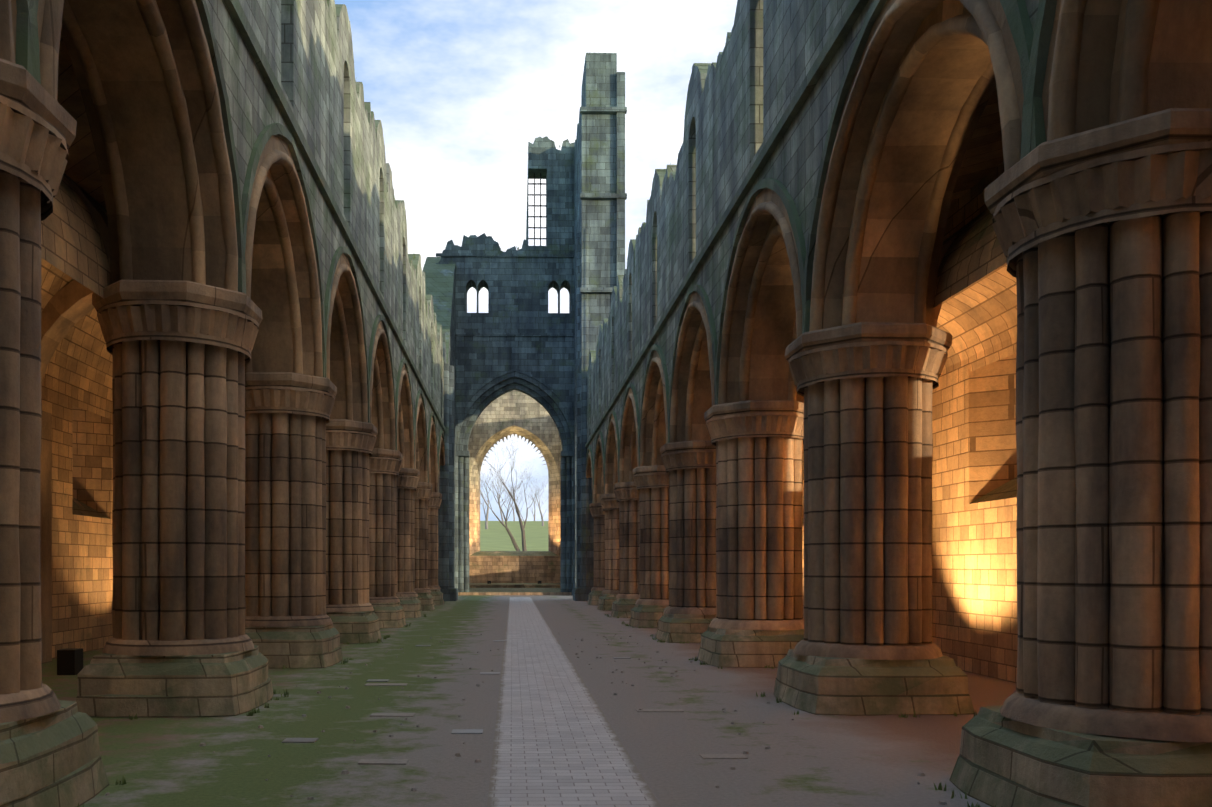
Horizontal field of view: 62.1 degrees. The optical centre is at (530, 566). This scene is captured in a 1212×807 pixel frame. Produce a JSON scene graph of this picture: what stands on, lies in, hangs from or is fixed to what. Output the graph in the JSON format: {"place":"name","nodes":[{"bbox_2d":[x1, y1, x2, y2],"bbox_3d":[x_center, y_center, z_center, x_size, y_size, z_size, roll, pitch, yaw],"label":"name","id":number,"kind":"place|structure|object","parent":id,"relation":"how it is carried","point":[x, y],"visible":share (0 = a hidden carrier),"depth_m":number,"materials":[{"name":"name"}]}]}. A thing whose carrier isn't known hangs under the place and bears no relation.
{"place":"outdoors","nodes":[
{"label":"outdoors","id":0,"kind":"place"},
{"bbox_2d":[37,35,112,418],"bbox_3d":[-7.417,-4.797,23.437,5.900,3.250,55.000,0,0,-1],"label":"aisle vault","id":1,"kind":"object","parent":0,"point":[80,365],"depth_m":14.84,"materials":[{"name":"brown stone"}]},
{"bbox_2d":[41,382,112,657],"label":"aisle wall","id":2,"kind":"structure","parent":0,"point":[82,506],"depth_m":20.31,"materials":[{"name":"beige stone"}]},
{"bbox_2d":[436,136,574,417],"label":"tower wall","id":3,"kind":"structure","parent":0,"point":[518,288],"depth_m":59.68,"materials":[{"name":"grey stone"}]},
{"bbox_2d":[436,253,573,594],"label":"arch moulding","id":4,"kind":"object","parent":3,"relation":"attached to","point":[484,395],"depth_m":59.94,"materials":[{"name":"grey stone"}]},
{"bbox_2d":[528,173,546,245],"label":"window grille","id":5,"kind":"object","parent":3,"relation":"in","point":[540,205],"visible":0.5,"depth_m":60.39,"materials":[{"name":"black metal"}]},
{"bbox_2d":[480,521,547,550],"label":"grass field","id":6,"kind":"structure","parent":0,"point":[494,536],"depth_m":200.46,"materials":[{"name":"green plant"}]},
{"bbox_2d":[480,455,504,528],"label":"tree","id":7,"kind":"object","parent":6,"relation":"on","point":[486,520],"visible":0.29,"depth_m":249.26,"materials":[{"name":"brown plant"}]},
{"bbox_2d":[490,472,508,525],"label":"tree","id":8,"kind":"object","parent":6,"relation":"on","point":[499,496],"visible":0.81,"depth_m":284.73,"materials":[{"name":"brown plant"}]},
{"bbox_2d":[480,467,531,550],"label":"tree","id":9,"kind":"object","parent":6,"relation":"on","point":[515,545],"visible":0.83,"depth_m":129.88,"materials":[{"name":"brown plant"}]},
{"bbox_2d":[507,487,520,520],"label":"tree","id":10,"kind":"object","parent":6,"relation":"on","point":[516,503],"visible":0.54,"depth_m":385.11,"materials":[{"name":"brown plant"}]},
{"bbox_2d":[485,435,545,550],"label":"tree","id":11,"kind":"object","parent":6,"relation":"on","point":[522,527],"visible":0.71,"depth_m":130.22,"materials":[{"name":"brown plant"}]},
{"bbox_2d":[526,488,540,520],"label":"tree","id":12,"kind":"object","parent":6,"relation":"on","point":[533,504],"visible":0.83,"depth_m":388.94,"materials":[{"name":"brown plant"}]},
{"bbox_2d":[525,476,547,525],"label":"tree","id":13,"kind":"object","parent":6,"relation":"on","point":[539,502],"visible":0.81,"depth_m":299.23,"materials":[{"name":"brown plant"}]},
{"bbox_2d":[42,595,1016,806],"bbox_3d":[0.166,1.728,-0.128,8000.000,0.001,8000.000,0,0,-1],"label":"ground","id":14,"kind":"structure","parent":0,"point":[881,760],"depth_m":10.31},
{"bbox_2d":[0,58,76,722],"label":"pier shafts","id":15,"kind":"object","parent":14,"relation":"on","point":[38,123],"visible":1,"depth_m":6.89,"materials":[{"name":"brown stone"}]},
{"bbox_2d":[0,700,109,806],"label":"pier base","id":16,"kind":"object","parent":14,"relation":"on","point":[53,759],"visible":0.85,"depth_m":6.97,"materials":[{"name":"grey stone"}]},
{"bbox_2d":[40,174,148,663],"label":"aisle arches","id":17,"kind":"structure","parent":14,"relation":"on","point":[67,308],"depth_m":17.89,"materials":[{"name":"brown stone"}]},
{"bbox_2d":[76,645,272,716],"bbox_3d":[-4.366,1.382,12.495,2.054,0.721,2.057,0,0,-1],"label":"pier base","id":18,"kind":"object","parent":14,"relation":"on","point":[218,684],"visible":0.9,"depth_m":11.56,"materials":[{"name":"stone"}]},
{"bbox_2d":[92,280,262,655],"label":"pier shafts","id":19,"kind":"object","parent":14,"relation":"on","point":[178,420],"visible":1,"depth_m":11.85,"materials":[{"name":"brown stone"}]},
{"bbox_2d":[0,0,444,491],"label":"arch soffits","id":20,"kind":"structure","parent":19,"relation":"on","point":[145,75],"depth_m":11.81,"materials":[{"name":"brown stone"}]},
{"bbox_2d":[245,372,336,626],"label":"pier shafts","id":21,"kind":"object","parent":14,"relation":"on","point":[287,417],"visible":0.9,"depth_m":17.32,"materials":[{"name":"brown stone"}]},
{"bbox_2d":[245,622,342,667],"bbox_3d":[-4.470,1.386,17.994,2.049,0.712,2.053,0,0,-1],"label":"pier base","id":22,"kind":"object","parent":14,"relation":"on","point":[318,646],"visible":0.67,"depth_m":17.08,"materials":[{"name":"brown stone"}]},
{"bbox_2d":[57,581,541,674],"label":"floodlight housings","id":23,"kind":"object","parent":14,"relation":"on","point":[69,661],"visible":0.17,"depth_m":15.93,"materials":[{"name":"grey metal"}]},
{"bbox_2d":[326,419,377,612],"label":"pier shafts","id":24,"kind":"object","parent":14,"relation":"on","point":[350,444],"visible":0.67,"depth_m":22.86,"materials":[{"name":"brown stone"}]},
{"bbox_2d":[206,0,443,446],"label":"nave wall","id":25,"kind":"structure","parent":24,"relation":"on","point":[306,46],"depth_m":19.62,"materials":[{"name":"grey stone"}]},
{"bbox_2d":[16,0,445,492],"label":"arch mouldings","id":26,"kind":"object","parent":25,"relation":"attached to","point":[27,50],"visible":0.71,"depth_m":14.38,"materials":[{"name":"grey stone"}]},
{"bbox_2d":[326,611,381,642],"bbox_3d":[-4.562,1.381,23.496,2.052,0.718,2.048,0,0,-1],"label":"pier base","id":27,"kind":"object","parent":14,"relation":"on","point":[358,627],"visible":0.46,"depth_m":22.60,"materials":[{"name":"stone"}]},
{"bbox_2d":[369,448,402,602],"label":"pier shafts","id":28,"kind":"object","parent":14,"relation":"on","point":[384,466],"visible":0.6,"depth_m":28.39,"materials":[{"name":"brown stone"}]},
{"bbox_2d":[371,602,405,627],"bbox_3d":[-4.668,1.380,28.991,2.067,0.718,2.042,0,0,-1],"label":"pier base","id":29,"kind":"object","parent":14,"relation":"on","point":[390,615],"visible":0.35,"depth_m":28.11,"materials":[{"name":"brown stone"}]},
{"bbox_2d":[396,468,419,596],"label":"pier shafts","id":30,"kind":"object","parent":14,"relation":"on","point":[408,479],"visible":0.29,"depth_m":34.00,"materials":[{"name":"brown stone"}]},
{"bbox_2d":[398,597,422,617],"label":"pier base","id":31,"kind":"object","parent":14,"relation":"on","point":[411,606],"visible":0.35,"depth_m":33.62,"materials":[{"name":"brown stone"}]},
{"bbox_2d":[414,482,431,592],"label":"pier shafts","id":32,"kind":"object","parent":14,"relation":"on","point":[423,492],"visible":0.44,"depth_m":39.50,"materials":[{"name":"brown stone"}]},
{"bbox_2d":[417,592,434,610],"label":"pier base","id":33,"kind":"object","parent":14,"relation":"on","point":[426,600],"visible":0.35,"depth_m":39.12,"materials":[{"name":"stone"}]},
{"bbox_2d":[428,492,441,589],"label":"pier shafts","id":34,"kind":"object","parent":14,"relation":"on","point":[434,502],"visible":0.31,"depth_m":45.01,"materials":[{"name":"brown stone"}]},
{"bbox_2d":[430,589,443,604],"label":"pier base","id":35,"kind":"object","parent":14,"relation":"on","point":[437,594],"visible":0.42,"depth_m":44.65,"materials":[{"name":"stone"}]},
{"bbox_2d":[423,257,455,588],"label":"tower stump","id":36,"kind":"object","parent":14,"relation":"on","point":[440,283],"visible":0.33,"depth_m":57.02,"materials":[{"name":"grey stone"}]},
{"bbox_2d":[282,640,630,742],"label":"stone slabs","id":37,"kind":"structure","parent":14,"relation":"on","point":[314,740],"depth_m":10.43,"materials":[{"name":"stone"}]},
{"bbox_2d":[458,390,571,594],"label":"presbytery","id":38,"kind":"structure","parent":14,"relation":"on","point":[518,413],"depth_m":77.88,"materials":[{"name":"stone"}]},
{"bbox_2d":[105,633,946,804],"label":"floor stones","id":39,"kind":"object","parent":14,"relation":"on","point":[405,761],"visible":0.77,"depth_m":10.30,"materials":[{"name":"grey stone"}]},
{"bbox_2d":[75,614,999,806],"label":"grass tufts","id":40,"kind":"object","parent":14,"relation":"on","point":[940,787],"visible":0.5,"depth_m":12.26,"materials":[{"name":"green plant"}]},
{"bbox_2d":[587,590,601,604],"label":"pier base","id":41,"kind":"object","parent":14,"relation":"on","point":[594,596],"visible":0.33,"depth_m":44.75,"materials":[{"name":"stone"}]},
{"bbox_2d":[589,503,604,590],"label":"pier shafts","id":42,"kind":"object","parent":14,"relation":"on","point":[597,512],"visible":0.27,"depth_m":45.13,"materials":[{"name":"brown stone"}]},
{"bbox_2d":[574,53,626,588],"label":"tower wall","id":43,"kind":"structure","parent":14,"relation":"on","point":[600,196],"depth_m":50.24,"materials":[{"name":"grey stone"}]},
{"bbox_2d":[440,229,590,600],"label":"crossing piers","id":44,"kind":"structure","parent":43,"relation":"attached to","point":[448,590],"depth_m":50.20,"materials":[{"name":"stone"}]},
{"bbox_2d":[597,594,617,610],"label":"pier base","id":45,"kind":"object","parent":14,"relation":"on","point":[606,601],"visible":0.42,"depth_m":39.24,"materials":[{"name":"brown stone"}]},
{"bbox_2d":[600,494,618,593],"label":"pier shafts","id":46,"kind":"object","parent":14,"relation":"on","point":[609,504],"visible":0.35,"depth_m":39.66,"materials":[{"name":"brown stone"}]},
{"bbox_2d":[611,598,637,617],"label":"pier base","id":47,"kind":"object","parent":14,"relation":"on","point":[622,607],"visible":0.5,"depth_m":33.75,"materials":[{"name":"stone"}]},
{"bbox_2d":[614,481,639,598],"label":"pier shafts","id":48,"kind":"object","parent":14,"relation":"on","point":[627,494],"visible":0.4,"depth_m":34.04,"materials":[{"name":"brown stone"}]},
{"bbox_2d":[629,604,668,627],"bbox_3d":[3.934,1.412,29.140,2.055,0.651,2.052,0,0,-1],"label":"pier base","id":49,"kind":"object","parent":14,"relation":"on","point":[647,616],"visible":0.4,"depth_m":28.23,"materials":[{"name":"brown stone"}]},
{"bbox_2d":[632,465,668,605],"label":"pier shafts","id":50,"kind":"object","parent":14,"relation":"on","point":[652,484],"visible":0.71,"depth_m":28.50,"materials":[{"name":"brown stone"}]},
{"bbox_2d":[656,613,715,642],"bbox_3d":[4.030,1.413,23.643,2.058,0.656,2.061,0,0,-1],"label":"pier base","id":51,"kind":"object","parent":14,"relation":"on","point":[678,628],"visible":0.44,"depth_m":22.72,"materials":[{"name":"brown stone"}]},
{"bbox_2d":[660,440,715,614],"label":"pier shafts","id":52,"kind":"object","parent":14,"relation":"on","point":[690,467],"visible":0.71,"depth_m":22.97,"materials":[{"name":"brown stone"}]},
{"bbox_2d":[587,0,1038,463],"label":"nave wall","id":53,"kind":"structure","parent":52,"relation":"on","point":[742,90],"depth_m":18.04,"materials":[{"name":"grey stone"}]},
{"bbox_2d":[585,0,1056,502],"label":"arch moldings","id":54,"kind":"structure","parent":53,"relation":"attached to","point":[1032,47],"depth_m":12.51,"materials":[{"name":"stone"}]},
{"bbox_2d":[698,626,803,667],"bbox_3d":[4.130,1.413,18.150,2.048,0.654,2.047,0,0,-1],"label":"pier base","id":55,"kind":"object","parent":14,"relation":"on","point":[741,648],"visible":0.6,"depth_m":17.21,"materials":[{"name":"brown stone"}]},
{"bbox_2d":[704,400,803,629],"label":"pier shafts","id":56,"kind":"object","parent":14,"relation":"on","point":[758,444],"visible":0.98,"depth_m":17.50,"materials":[{"name":"brown stone"}]},
{"bbox_2d":[785,322,951,659],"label":"pier shafts","id":57,"kind":"object","parent":14,"relation":"on","point":[865,390],"visible":1,"depth_m":12.00,"materials":[{"name":"brown stone"}]},
{"bbox_2d":[773,649,974,715],"bbox_3d":[4.234,1.413,12.647,2.044,0.656,2.049,0,0,-1],"label":"pier base","id":58,"kind":"object","parent":14,"relation":"on","point":[817,685],"visible":0.83,"depth_m":11.72,"materials":[{"name":"stone"}]},
{"bbox_2d":[934,233,958,327],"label":"aisle arches","id":59,"kind":"structure","parent":14,"relation":"on","point":[945,246],"depth_m":12.36,"materials":[{"name":"brown stone"}]},
{"bbox_2d":[949,705,1211,806],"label":"pier base","id":60,"kind":"object","parent":14,"relation":"on","point":[1002,761],"visible":0.71,"depth_m":6.44,"materials":[{"name":"grey stone"}]},
{"bbox_2d":[984,108,1211,741],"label":"pier shafts","id":61,"kind":"object","parent":14,"relation":"on","point":[1104,235],"visible":1,"depth_m":6.56,"materials":[{"name":"brown stone"}]},
{"bbox_2d":[334,0,736,520],"label":"sky","id":62,"kind":"structure","parent":0,"point":[459,91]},
{"bbox_2d":[487,597,660,806],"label":"path","id":63,"kind":"structure","parent":0,"point":[557,742],"depth_m":10.11,"materials":[{"name":"grey stone"}]},
{"bbox_2d":[586,0,1211,502],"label":"nave arches","id":64,"kind":"structure","parent":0,"point":[930,76],"depth_m":11.31,"materials":[{"name":"brown stone"}]},
{"bbox_2d":[802,162,1017,682],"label":"aisle wall","id":65,"kind":"structure","parent":0,"point":[974,550],"depth_m":16.30,"materials":[{"name":"beige stone"}]},
{"bbox_2d":[933,86,1016,371],"bbox_3d":[6.131,-4.797,23.685,4.400,3.250,55.000,0,0,-1],"label":"aisle vault","id":66,"kind":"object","parent":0,"point":[976,291],"depth_m":14.91,"materials":[{"name":"beige stone"}]}
]}

